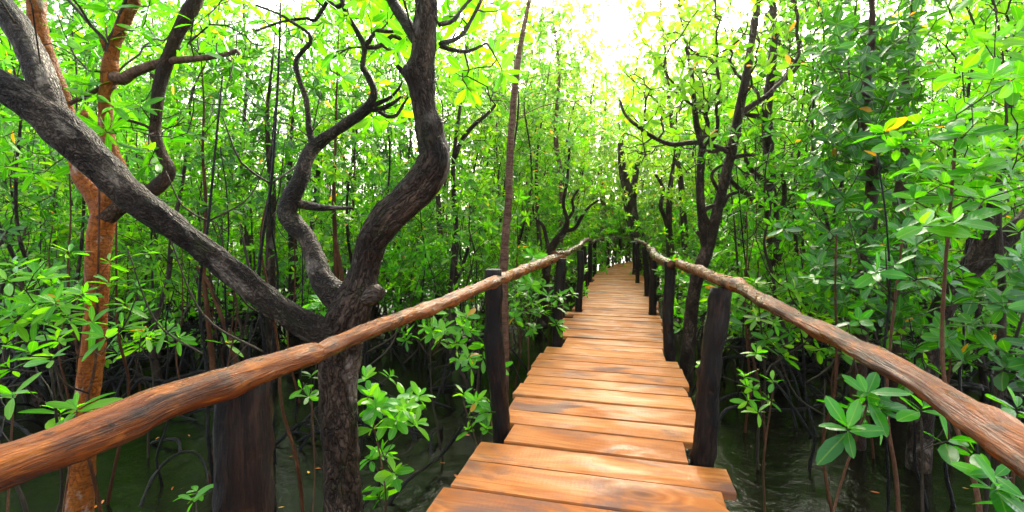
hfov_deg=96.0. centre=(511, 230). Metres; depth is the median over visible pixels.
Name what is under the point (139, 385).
bare stem
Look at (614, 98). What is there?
mangrove tree
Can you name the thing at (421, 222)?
bare stem
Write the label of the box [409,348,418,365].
arching root
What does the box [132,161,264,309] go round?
mangrove tree
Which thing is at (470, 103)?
mangrove tree
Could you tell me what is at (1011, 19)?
mangrove tree
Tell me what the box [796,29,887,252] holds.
mangrove tree
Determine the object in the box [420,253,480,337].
mangrove sapling
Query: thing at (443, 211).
mangrove tree
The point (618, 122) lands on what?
mangrove tree
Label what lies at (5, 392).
mangrove sapling
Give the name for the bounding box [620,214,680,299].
mangrove sapling
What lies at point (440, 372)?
arching root
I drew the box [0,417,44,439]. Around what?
arching root
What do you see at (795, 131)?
mangrove tree
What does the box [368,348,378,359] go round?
arching root
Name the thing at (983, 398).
arching root
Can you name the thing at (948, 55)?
mangrove tree
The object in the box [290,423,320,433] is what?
arching root
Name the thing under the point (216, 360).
arching root
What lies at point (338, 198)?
mangrove tree
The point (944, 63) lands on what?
mangrove tree
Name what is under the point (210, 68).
mangrove tree
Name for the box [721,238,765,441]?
bare stem
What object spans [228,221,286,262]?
mangrove sapling
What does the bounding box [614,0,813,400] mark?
mangrove tree
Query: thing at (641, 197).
mangrove tree
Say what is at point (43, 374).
arching root
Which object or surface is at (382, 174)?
mangrove sapling
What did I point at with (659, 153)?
mangrove tree
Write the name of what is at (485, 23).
mangrove tree
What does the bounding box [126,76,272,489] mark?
bare stem
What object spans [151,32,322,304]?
mangrove tree
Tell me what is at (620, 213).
mangrove sapling
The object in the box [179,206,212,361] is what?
bare stem
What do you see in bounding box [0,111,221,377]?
mangrove tree
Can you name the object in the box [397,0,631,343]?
mangrove tree
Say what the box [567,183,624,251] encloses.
mangrove sapling
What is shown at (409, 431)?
arching root
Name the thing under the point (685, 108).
mangrove tree
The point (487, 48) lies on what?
mangrove tree
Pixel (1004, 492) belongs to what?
mangrove sapling
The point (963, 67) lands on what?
mangrove tree
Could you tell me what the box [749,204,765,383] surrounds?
bare stem
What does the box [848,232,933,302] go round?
mangrove sapling
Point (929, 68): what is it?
mangrove tree
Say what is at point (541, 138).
mangrove tree
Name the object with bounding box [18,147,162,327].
mangrove tree
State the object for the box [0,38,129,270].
mangrove tree
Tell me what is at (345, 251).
mangrove sapling
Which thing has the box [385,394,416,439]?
arching root
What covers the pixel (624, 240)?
mangrove sapling
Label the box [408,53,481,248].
mangrove tree
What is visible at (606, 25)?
mangrove tree
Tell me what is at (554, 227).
mangrove sapling
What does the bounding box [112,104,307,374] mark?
mangrove tree
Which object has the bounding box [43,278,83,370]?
bare stem
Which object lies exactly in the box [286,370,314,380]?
arching root
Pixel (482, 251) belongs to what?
mangrove sapling
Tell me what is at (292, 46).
mangrove tree
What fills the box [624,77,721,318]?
mangrove tree
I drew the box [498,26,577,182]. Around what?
mangrove tree
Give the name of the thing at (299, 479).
bare stem
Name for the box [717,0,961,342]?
mangrove tree
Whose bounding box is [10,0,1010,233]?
sky
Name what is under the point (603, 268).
mangrove sapling
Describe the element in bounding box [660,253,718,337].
mangrove sapling
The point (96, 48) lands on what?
mangrove tree
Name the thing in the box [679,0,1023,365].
mangrove tree
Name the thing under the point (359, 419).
arching root
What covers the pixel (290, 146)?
mangrove tree
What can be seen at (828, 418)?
bare stem
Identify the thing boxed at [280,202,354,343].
mangrove sapling
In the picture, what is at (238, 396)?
railing
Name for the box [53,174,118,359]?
bare stem
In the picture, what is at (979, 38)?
mangrove tree
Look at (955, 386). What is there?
arching root
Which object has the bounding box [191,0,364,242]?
mangrove tree
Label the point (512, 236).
mangrove sapling
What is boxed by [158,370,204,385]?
arching root
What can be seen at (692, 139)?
mangrove tree
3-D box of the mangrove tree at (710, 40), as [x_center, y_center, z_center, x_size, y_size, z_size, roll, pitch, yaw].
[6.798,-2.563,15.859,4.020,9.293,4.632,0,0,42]
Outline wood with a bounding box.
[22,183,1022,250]
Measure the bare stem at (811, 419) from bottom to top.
2.439 m
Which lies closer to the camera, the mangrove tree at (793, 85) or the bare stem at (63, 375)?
the bare stem at (63, 375)
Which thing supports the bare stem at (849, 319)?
in the water
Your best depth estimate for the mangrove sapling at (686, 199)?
18.25 m
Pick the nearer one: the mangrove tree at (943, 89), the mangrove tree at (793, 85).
the mangrove tree at (943, 89)
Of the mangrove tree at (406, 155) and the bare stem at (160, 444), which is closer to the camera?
the bare stem at (160, 444)
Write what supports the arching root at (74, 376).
in the water
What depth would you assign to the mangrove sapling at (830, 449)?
2.14 m
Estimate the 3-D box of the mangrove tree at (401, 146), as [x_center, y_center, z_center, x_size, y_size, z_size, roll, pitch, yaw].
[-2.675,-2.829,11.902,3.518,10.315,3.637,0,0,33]
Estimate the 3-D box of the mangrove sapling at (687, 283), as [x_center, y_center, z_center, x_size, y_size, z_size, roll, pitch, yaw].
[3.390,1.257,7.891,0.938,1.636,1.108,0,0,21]
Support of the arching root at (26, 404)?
in the water
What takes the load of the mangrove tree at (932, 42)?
on the mud
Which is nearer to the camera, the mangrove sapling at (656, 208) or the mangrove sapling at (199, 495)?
the mangrove sapling at (199, 495)
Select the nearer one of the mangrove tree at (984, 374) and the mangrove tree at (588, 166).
the mangrove tree at (984, 374)
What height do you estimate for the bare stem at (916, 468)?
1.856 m
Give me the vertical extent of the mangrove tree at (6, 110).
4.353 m
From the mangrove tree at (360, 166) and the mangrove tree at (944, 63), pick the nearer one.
the mangrove tree at (360, 166)
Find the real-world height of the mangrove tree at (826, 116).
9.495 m
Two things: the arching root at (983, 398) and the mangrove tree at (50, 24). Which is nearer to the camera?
the arching root at (983, 398)
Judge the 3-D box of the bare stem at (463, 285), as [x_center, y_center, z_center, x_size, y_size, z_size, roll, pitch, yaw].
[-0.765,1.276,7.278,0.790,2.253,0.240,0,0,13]
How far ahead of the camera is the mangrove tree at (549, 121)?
16.43 m
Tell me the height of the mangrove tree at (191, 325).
3.711 m
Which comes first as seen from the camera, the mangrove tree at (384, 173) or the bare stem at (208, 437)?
the bare stem at (208, 437)
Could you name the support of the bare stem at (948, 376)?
in the water
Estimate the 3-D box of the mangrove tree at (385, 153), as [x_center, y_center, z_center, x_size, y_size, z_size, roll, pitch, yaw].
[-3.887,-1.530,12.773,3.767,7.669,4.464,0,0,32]
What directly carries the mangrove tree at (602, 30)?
on the water
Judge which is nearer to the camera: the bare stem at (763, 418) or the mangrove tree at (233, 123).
the bare stem at (763, 418)
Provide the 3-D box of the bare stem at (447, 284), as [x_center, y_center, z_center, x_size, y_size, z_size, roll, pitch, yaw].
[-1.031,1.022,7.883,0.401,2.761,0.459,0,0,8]
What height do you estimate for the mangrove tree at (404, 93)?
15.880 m
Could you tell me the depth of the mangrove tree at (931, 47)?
14.73 m
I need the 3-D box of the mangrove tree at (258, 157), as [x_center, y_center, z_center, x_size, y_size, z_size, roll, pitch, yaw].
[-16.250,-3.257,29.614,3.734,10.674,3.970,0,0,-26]
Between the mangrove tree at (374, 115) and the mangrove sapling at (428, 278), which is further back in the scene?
the mangrove tree at (374, 115)
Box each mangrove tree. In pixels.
[0,0,84,356]
[0,0,94,307]
[0,0,174,277]
[0,0,225,408]
[0,0,279,511]
[0,0,522,511]
[0,10,77,303]
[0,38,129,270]
[0,95,86,289]
[0,103,80,368]
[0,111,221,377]
[0,116,129,415]
[0,146,81,315]
[0,158,80,347]
[7,48,163,270]
[12,0,238,279]
[18,2,183,239]
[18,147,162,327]
[20,0,189,234]
[21,1,138,150]
[25,81,266,360]
[27,131,242,379]
[43,0,148,209]
[44,0,293,412]
[65,2,252,286]
[65,172,201,327]
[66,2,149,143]
[66,142,234,340]
[84,142,289,379]
[87,8,216,307]
[101,0,249,288]
[111,162,247,333]
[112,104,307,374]
[126,10,240,322]
[128,26,280,307]
[131,33,215,223]
[132,0,295,268]
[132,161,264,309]
[139,141,331,374]
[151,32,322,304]
[164,0,255,370]
[166,0,324,310]
[172,0,289,294]
[174,114,324,341]
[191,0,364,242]
[199,20,333,382]
[214,97,280,234]
[219,162,340,313]
[233,62,385,299]
[235,0,377,225]
[235,99,286,214]
[246,0,482,370]
[248,71,296,186]
[251,58,349,347]
[254,10,345,247]
[255,195,348,346]
[264,159,413,353]
[266,77,394,256]
[276,71,327,231]
[281,0,415,251]
[284,166,401,297]
[289,0,458,261]
[295,0,411,312]
[297,25,386,281]
[300,0,470,246]
[310,2,398,272]
[318,52,448,260]
[323,0,475,310]
[329,9,418,232]
[331,50,491,303]
[341,162,421,314]
[343,0,480,213]
[348,0,499,316]
[355,164,463,321]
[360,48,498,308]
[366,0,501,251]
[380,204,483,367]
[381,168,546,423]
[386,58,458,226]
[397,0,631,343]
[398,25,558,304]
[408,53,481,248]
[428,24,517,358]
[431,81,575,311]
[435,0,556,257]
[435,31,523,198]
[442,62,539,247]
[446,81,548,250]
[447,105,491,251]
[447,181,532,316]
[465,0,608,402]
[470,0,655,286]
[475,20,515,199]
[478,5,589,307]
[478,50,580,245]
[484,68,588,289]
[489,62,583,233]
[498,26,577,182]
[499,97,569,236]
[501,0,601,310]
[501,0,641,297]
[504,61,603,331]
[512,15,619,216]
[519,30,612,195]
[522,113,606,328]
[524,22,623,272]
[529,104,612,266]
[532,59,598,248]
[533,42,617,205]
[543,105,608,209]
[544,52,634,208]
[555,0,661,269]
[568,114,610,207]
[574,41,670,261]
[575,53,649,212]
[580,91,628,262]
[582,124,625,207]
[583,0,720,297]
[585,0,701,215]
[590,136,643,261]
[592,63,664,217]
[592,75,677,211]
[595,117,666,271]
[597,91,690,246]
[605,63,686,214]
[610,50,696,213]
[610,68,691,268]
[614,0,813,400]
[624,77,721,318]
[632,0,757,293]
[634,0,789,257]
[634,93,687,199]
[634,128,803,353]
[638,29,747,241]
[638,78,739,249]
[640,108,696,232]
[653,0,823,250]
[654,37,847,275]
[656,43,741,255]
[659,109,859,429]
[665,40,759,313]
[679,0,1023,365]
[679,72,806,271]
[682,115,822,344]
[683,62,763,245]
[683,62,813,250]
[685,0,918,304]
[686,0,1023,432]
[709,85,818,250]
[711,0,850,376]
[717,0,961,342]
[753,17,822,241]
[762,135,887,325]
[784,3,832,222]
[785,192,859,298]
[786,0,968,267]
[787,0,1023,405]
[789,0,970,450]
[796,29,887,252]
[799,35,883,228]
[801,141,988,382]
[811,154,923,328]
[817,128,1010,354]
[821,22,945,305]
[825,50,980,274]
[845,28,937,221]
[852,199,964,308]
[854,3,953,202]
[880,168,1021,339]
[881,0,1023,190]
[895,0,993,191]
[899,0,1023,390]
[901,0,1023,473]
[911,3,1023,324]
[917,0,1016,264]
[917,3,1013,191]
[918,5,1023,301]
[919,19,1001,148]
[921,33,991,240]
[922,0,1023,217]
[922,150,1023,359]
[923,1,1011,128]
[924,3,1000,148]
[929,1,1018,178]
[949,0,1023,327]
[952,0,1023,478]
[972,1,1021,226]
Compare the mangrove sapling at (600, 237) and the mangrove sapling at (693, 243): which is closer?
the mangrove sapling at (693, 243)
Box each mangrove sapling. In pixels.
[0,244,168,511]
[0,327,77,511]
[0,372,41,511]
[13,209,146,345]
[18,392,122,511]
[19,243,83,312]
[28,207,83,348]
[35,281,243,457]
[49,262,163,355]
[58,229,164,341]
[109,274,190,323]
[111,212,255,337]
[124,246,174,283]
[133,245,217,308]
[174,484,212,511]
[176,281,280,362]
[177,218,287,329]
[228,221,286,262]
[231,243,281,326]
[254,220,304,295]
[258,241,305,295]
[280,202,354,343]
[285,278,326,315]
[289,370,318,511]
[303,295,327,471]
[304,231,346,279]
[324,243,352,311]
[344,200,416,356]
[354,157,434,333]
[357,365,435,511]
[363,148,396,286]
[378,238,458,363]
[379,243,419,336]
[384,254,462,336]
[387,234,458,342]
[395,268,481,358]
[401,304,512,462]
[405,212,448,295]
[415,206,460,320]
[418,220,449,297]
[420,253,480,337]
[434,209,508,359]
[448,259,494,311]
[452,385,492,448]
[456,245,513,316]
[467,199,532,336]
[467,235,544,349]
[482,247,577,371]
[509,244,589,336]
[509,254,542,345]
[510,224,543,299]
[525,203,576,326]
[531,206,589,270]
[540,190,592,301]
[545,231,573,281]
[565,243,607,298]
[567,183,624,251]
[569,221,612,283]
[572,206,627,268]
[574,206,612,266]
[591,198,652,264]
[592,209,630,264]
[600,218,645,263]
[603,207,658,262]
[608,211,643,263]
[610,165,653,260]
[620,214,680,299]
[624,209,696,296]
[634,184,695,303]
[639,183,664,234]
[640,232,680,287]
[640,238,664,290]
[640,242,682,306]
[652,265,719,350]
[657,250,727,331]
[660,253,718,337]
[665,172,697,248]
[667,229,708,310]
[676,233,698,296]
[677,238,743,355]
[681,256,742,345]
[695,343,780,511]
[699,271,940,469]
[703,212,797,382]
[713,202,767,346]
[728,266,843,361]
[749,192,810,297]
[759,253,834,390]
[764,198,820,258]
[767,188,1023,511]
[816,372,909,511]
[827,293,935,375]
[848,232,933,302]
[848,253,1023,511]
[852,54,1023,511]
[868,299,1020,381]
[895,392,994,511]
[906,253,1018,361]
[916,262,995,365]
[938,168,1022,360]
[950,386,1023,511]
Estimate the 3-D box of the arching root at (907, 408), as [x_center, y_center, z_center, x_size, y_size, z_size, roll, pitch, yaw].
[3.929,1.957,4.471,1.353,0.506,0.157,0,0,2]
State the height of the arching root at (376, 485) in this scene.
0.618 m
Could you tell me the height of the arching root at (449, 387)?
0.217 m
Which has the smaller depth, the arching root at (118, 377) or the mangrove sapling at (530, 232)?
the arching root at (118, 377)
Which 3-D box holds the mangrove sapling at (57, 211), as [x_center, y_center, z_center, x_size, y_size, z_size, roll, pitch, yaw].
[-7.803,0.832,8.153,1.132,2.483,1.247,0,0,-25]
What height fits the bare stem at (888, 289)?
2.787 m
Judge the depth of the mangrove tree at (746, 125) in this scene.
14.23 m
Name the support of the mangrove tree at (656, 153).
on the water
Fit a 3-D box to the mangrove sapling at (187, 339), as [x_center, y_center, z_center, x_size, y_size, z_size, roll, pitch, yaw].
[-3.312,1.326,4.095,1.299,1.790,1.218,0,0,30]
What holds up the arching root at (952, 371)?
in the water
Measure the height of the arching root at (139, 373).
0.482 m
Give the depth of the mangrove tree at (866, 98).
4.07 m
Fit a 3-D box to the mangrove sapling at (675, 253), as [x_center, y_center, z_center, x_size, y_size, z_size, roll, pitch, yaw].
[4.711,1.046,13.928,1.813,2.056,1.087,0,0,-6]
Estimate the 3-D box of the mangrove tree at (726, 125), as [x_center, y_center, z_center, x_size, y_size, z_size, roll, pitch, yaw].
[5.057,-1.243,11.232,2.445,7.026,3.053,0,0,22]
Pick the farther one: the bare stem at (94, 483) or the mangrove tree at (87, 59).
the mangrove tree at (87, 59)
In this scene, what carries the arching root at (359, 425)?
in the water
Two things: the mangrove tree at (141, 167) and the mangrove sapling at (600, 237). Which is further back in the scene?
the mangrove sapling at (600, 237)
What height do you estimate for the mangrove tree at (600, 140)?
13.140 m
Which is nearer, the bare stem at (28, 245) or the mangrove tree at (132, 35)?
the bare stem at (28, 245)
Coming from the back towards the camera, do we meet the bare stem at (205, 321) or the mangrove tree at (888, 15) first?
the mangrove tree at (888, 15)
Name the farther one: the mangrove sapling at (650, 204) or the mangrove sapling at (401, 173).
the mangrove sapling at (650, 204)
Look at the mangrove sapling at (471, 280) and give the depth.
10.96 m
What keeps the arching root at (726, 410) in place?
in the water
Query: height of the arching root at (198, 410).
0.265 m
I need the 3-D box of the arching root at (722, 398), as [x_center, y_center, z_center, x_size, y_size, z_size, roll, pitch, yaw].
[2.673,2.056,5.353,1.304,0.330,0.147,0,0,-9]
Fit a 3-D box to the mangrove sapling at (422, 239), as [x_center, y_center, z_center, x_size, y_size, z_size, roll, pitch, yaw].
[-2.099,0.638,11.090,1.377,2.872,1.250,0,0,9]
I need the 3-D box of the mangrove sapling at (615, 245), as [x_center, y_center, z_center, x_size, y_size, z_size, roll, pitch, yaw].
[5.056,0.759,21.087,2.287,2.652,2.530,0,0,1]
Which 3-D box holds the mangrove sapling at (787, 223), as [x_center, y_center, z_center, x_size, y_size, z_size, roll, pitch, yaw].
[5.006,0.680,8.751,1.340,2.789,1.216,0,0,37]
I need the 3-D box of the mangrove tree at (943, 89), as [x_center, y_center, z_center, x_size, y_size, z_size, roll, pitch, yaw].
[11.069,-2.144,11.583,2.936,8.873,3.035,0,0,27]
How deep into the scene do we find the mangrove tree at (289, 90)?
13.01 m
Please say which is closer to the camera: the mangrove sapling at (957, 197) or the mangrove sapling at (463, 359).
the mangrove sapling at (463, 359)
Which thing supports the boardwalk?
on the water
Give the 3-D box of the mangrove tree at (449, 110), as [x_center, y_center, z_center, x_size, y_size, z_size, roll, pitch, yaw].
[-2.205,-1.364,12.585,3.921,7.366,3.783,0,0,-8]
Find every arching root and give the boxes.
[0,402,41,409]
[0,416,31,435]
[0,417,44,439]
[2,375,157,386]
[2,376,53,409]
[7,361,49,380]
[22,339,47,404]
[50,365,75,396]
[67,375,163,410]
[69,360,119,380]
[102,366,184,386]
[105,368,151,390]
[121,376,164,398]
[126,354,132,390]
[138,450,211,506]
[150,437,181,451]
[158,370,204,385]
[163,342,201,358]
[178,415,195,420]
[189,408,213,415]
[215,354,218,367]
[224,335,286,364]
[238,327,286,349]
[276,419,318,444]
[276,431,318,445]
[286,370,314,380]
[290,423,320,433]
[295,400,381,430]
[296,424,428,441]
[298,416,376,450]
[359,375,385,385]
[361,455,378,506]
[362,345,410,355]
[364,426,434,445]
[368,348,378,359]
[374,336,420,359]
[374,400,455,424]
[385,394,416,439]
[387,424,463,505]
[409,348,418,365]
[426,361,437,374]
[428,385,466,390]
[428,424,442,454]
[435,363,464,378]
[719,392,781,406]
[719,393,848,420]
[725,345,765,370]
[746,381,813,436]
[766,368,841,387]
[774,380,822,394]
[789,352,821,368]
[790,339,844,365]
[795,395,848,402]
[826,361,833,379]
[872,407,973,443]
[935,416,978,451]
[941,379,989,402]
[946,361,968,381]
[949,382,1017,408]
[950,384,983,390]
[979,391,1023,413]
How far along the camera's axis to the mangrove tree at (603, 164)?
29.42 m
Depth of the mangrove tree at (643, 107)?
26.42 m
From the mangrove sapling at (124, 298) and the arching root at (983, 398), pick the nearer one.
the arching root at (983, 398)
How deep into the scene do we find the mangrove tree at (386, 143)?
14.84 m
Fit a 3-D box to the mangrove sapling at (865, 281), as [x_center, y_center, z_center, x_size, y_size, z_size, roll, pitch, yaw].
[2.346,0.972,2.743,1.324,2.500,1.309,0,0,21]
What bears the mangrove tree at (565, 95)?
on the mud
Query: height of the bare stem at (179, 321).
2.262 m
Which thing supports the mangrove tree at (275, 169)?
on the mud
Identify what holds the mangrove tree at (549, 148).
on the water
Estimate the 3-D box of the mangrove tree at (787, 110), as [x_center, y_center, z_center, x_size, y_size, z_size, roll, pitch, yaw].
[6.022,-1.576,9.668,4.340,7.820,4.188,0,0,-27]
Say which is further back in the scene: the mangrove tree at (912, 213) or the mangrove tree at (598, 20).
the mangrove tree at (598, 20)
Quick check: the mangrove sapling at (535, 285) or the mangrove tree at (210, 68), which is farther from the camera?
the mangrove tree at (210, 68)
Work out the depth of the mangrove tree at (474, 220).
5.61 m
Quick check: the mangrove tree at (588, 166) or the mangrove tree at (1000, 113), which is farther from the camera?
the mangrove tree at (588, 166)
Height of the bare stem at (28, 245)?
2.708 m
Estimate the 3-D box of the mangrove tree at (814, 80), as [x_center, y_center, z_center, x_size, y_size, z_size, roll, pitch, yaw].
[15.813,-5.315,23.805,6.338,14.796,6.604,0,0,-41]
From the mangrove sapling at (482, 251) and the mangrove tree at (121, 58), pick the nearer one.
the mangrove sapling at (482, 251)
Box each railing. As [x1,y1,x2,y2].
[0,236,651,511]
[632,237,1023,479]
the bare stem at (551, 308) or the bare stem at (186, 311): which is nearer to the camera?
the bare stem at (186, 311)
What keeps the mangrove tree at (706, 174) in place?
on the mud
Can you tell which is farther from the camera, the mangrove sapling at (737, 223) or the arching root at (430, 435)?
the mangrove sapling at (737, 223)
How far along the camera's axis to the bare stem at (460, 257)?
6.94 m
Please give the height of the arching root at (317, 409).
0.466 m
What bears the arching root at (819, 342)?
in the water
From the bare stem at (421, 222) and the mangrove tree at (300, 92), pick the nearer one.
the bare stem at (421, 222)
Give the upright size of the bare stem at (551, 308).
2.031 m
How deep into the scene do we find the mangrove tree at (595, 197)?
25.29 m
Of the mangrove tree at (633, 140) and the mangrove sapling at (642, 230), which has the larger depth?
the mangrove tree at (633, 140)
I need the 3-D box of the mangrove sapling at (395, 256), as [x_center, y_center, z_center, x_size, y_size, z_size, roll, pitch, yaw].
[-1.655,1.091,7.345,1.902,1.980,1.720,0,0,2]
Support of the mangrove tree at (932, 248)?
on the water
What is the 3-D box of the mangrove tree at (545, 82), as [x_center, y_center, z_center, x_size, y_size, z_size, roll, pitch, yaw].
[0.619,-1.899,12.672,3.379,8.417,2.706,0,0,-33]
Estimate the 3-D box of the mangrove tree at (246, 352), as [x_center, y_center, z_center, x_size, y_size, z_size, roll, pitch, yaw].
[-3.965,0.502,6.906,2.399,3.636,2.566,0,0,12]
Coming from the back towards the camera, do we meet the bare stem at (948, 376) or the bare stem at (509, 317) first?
the bare stem at (509, 317)
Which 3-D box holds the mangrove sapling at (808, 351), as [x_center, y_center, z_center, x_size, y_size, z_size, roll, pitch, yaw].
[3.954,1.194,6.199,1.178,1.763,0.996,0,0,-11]
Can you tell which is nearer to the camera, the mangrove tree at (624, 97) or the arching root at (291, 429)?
the arching root at (291, 429)
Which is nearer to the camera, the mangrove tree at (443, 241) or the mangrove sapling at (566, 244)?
the mangrove tree at (443, 241)
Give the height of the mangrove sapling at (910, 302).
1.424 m
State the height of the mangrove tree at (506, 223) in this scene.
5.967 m
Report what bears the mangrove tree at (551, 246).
on the water
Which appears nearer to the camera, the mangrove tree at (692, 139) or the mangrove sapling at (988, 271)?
the mangrove sapling at (988, 271)
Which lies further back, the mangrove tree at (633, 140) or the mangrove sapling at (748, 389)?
the mangrove tree at (633, 140)
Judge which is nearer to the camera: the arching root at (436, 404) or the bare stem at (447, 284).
the arching root at (436, 404)
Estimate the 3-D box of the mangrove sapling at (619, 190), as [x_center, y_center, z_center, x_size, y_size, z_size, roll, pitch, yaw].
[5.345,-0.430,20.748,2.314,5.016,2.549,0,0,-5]
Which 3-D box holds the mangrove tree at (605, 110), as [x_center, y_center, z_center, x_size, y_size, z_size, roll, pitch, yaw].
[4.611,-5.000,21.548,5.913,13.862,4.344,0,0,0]
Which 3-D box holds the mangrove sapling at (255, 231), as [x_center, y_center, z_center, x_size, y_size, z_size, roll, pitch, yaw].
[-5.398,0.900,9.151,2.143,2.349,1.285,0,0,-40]
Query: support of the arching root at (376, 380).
in the water
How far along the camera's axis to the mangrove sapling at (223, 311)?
7.04 m
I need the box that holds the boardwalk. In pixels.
[426,258,736,511]
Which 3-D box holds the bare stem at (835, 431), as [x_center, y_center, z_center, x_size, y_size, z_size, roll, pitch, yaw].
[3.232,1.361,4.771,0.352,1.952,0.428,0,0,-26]
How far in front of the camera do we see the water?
4.26 m
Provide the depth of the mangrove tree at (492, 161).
15.84 m
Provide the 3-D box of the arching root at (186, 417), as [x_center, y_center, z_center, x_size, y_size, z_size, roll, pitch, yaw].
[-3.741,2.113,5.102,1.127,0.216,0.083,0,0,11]
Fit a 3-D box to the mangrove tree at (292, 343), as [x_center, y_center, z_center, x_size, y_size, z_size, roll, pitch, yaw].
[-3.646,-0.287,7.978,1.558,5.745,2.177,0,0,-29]
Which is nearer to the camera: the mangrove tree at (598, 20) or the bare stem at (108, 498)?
the bare stem at (108, 498)
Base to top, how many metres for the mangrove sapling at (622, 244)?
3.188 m
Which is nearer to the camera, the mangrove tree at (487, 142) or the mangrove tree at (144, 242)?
the mangrove tree at (144, 242)
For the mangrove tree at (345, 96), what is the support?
on the water
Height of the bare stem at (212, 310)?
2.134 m
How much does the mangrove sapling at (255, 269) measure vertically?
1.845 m
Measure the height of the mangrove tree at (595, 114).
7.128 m
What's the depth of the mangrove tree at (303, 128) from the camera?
23.94 m
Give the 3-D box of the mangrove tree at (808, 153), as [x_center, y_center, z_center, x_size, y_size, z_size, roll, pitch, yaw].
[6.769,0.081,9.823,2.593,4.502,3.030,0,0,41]
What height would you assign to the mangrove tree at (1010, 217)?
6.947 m
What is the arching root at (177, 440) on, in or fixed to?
in the water
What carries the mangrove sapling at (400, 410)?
on the water
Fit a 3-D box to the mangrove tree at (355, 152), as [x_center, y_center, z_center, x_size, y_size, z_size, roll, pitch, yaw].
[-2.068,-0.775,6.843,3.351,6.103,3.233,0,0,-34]
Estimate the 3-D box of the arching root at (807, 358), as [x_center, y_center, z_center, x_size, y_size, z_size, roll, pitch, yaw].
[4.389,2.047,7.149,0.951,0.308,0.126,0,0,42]
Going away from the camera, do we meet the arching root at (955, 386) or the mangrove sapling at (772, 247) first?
the arching root at (955, 386)
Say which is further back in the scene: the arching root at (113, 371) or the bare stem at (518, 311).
the arching root at (113, 371)
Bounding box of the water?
[0,241,1023,511]
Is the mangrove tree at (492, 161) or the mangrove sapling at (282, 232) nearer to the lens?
the mangrove sapling at (282, 232)
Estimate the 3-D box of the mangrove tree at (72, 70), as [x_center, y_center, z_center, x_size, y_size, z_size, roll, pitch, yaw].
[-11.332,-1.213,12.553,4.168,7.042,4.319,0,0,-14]
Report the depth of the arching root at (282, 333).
8.36 m
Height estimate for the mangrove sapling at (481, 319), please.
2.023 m
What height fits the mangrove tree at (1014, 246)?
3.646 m
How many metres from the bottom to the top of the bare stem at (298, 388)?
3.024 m
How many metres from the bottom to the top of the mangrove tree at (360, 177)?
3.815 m
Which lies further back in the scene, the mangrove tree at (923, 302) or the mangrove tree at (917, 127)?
the mangrove tree at (917, 127)
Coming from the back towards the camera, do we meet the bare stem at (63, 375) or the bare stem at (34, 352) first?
the bare stem at (34, 352)
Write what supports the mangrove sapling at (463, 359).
on the water
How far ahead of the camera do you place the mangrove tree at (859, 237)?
9.57 m
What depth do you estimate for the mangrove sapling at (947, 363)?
5.63 m
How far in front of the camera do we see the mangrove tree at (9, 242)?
5.36 m
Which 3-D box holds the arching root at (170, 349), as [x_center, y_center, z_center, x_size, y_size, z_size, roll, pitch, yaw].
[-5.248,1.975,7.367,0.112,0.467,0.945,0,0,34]
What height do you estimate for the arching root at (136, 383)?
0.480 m
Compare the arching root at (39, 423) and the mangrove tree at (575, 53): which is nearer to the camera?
the arching root at (39, 423)
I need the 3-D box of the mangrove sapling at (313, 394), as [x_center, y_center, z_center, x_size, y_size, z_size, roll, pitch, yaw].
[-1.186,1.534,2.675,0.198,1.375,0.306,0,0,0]
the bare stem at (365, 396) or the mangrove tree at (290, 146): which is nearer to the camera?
the bare stem at (365, 396)
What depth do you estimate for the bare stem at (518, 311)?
5.99 m
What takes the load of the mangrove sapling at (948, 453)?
in the water
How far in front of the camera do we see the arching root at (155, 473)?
3.75 m
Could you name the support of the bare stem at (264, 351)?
in the water
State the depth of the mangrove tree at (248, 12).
12.31 m
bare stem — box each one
[1,163,49,353]
[1,226,70,413]
[23,227,42,269]
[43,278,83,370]
[44,189,137,511]
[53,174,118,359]
[106,223,165,504]
[109,249,140,391]
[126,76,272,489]
[139,271,196,486]
[152,249,189,379]
[153,249,219,375]
[171,3,321,511]
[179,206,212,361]
[179,255,252,367]
[190,267,223,365]
[196,147,228,366]
[208,291,258,483]
[212,254,244,338]
[216,196,303,511]
[269,106,306,462]
[271,209,311,415]
[287,238,304,402]
[302,275,420,460]
[414,202,451,371]
[440,246,483,352]
[441,212,462,336]
[450,235,484,383]
[456,208,480,352]
[484,242,523,350]
[511,215,534,388]
[541,269,552,346]
[708,164,779,404]
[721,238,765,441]
[726,212,768,432]
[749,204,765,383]
[753,231,848,468]
[777,234,853,511]
[803,299,838,435]
[824,223,850,371]
[835,221,851,396]
[836,265,874,458]
[846,153,890,511]
[863,302,947,511]
[913,216,1020,506]
[929,240,991,443]
[977,209,1020,420]
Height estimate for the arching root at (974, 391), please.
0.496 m
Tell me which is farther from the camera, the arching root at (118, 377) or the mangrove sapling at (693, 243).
the mangrove sapling at (693, 243)
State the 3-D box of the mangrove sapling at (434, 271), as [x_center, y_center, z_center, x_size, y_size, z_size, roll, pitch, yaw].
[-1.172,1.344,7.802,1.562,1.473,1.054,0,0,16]
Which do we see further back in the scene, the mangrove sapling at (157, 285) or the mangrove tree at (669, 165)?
the mangrove tree at (669, 165)
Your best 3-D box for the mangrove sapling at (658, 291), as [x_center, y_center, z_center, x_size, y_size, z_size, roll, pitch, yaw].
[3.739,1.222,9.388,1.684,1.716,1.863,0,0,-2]
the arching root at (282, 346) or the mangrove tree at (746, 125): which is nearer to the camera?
the arching root at (282, 346)
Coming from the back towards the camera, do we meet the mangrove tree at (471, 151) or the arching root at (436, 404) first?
the mangrove tree at (471, 151)
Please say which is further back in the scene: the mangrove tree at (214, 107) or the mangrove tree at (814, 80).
the mangrove tree at (814, 80)
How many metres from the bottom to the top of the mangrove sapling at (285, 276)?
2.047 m
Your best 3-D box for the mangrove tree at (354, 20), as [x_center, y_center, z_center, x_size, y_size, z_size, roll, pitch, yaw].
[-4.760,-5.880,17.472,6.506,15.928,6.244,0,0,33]

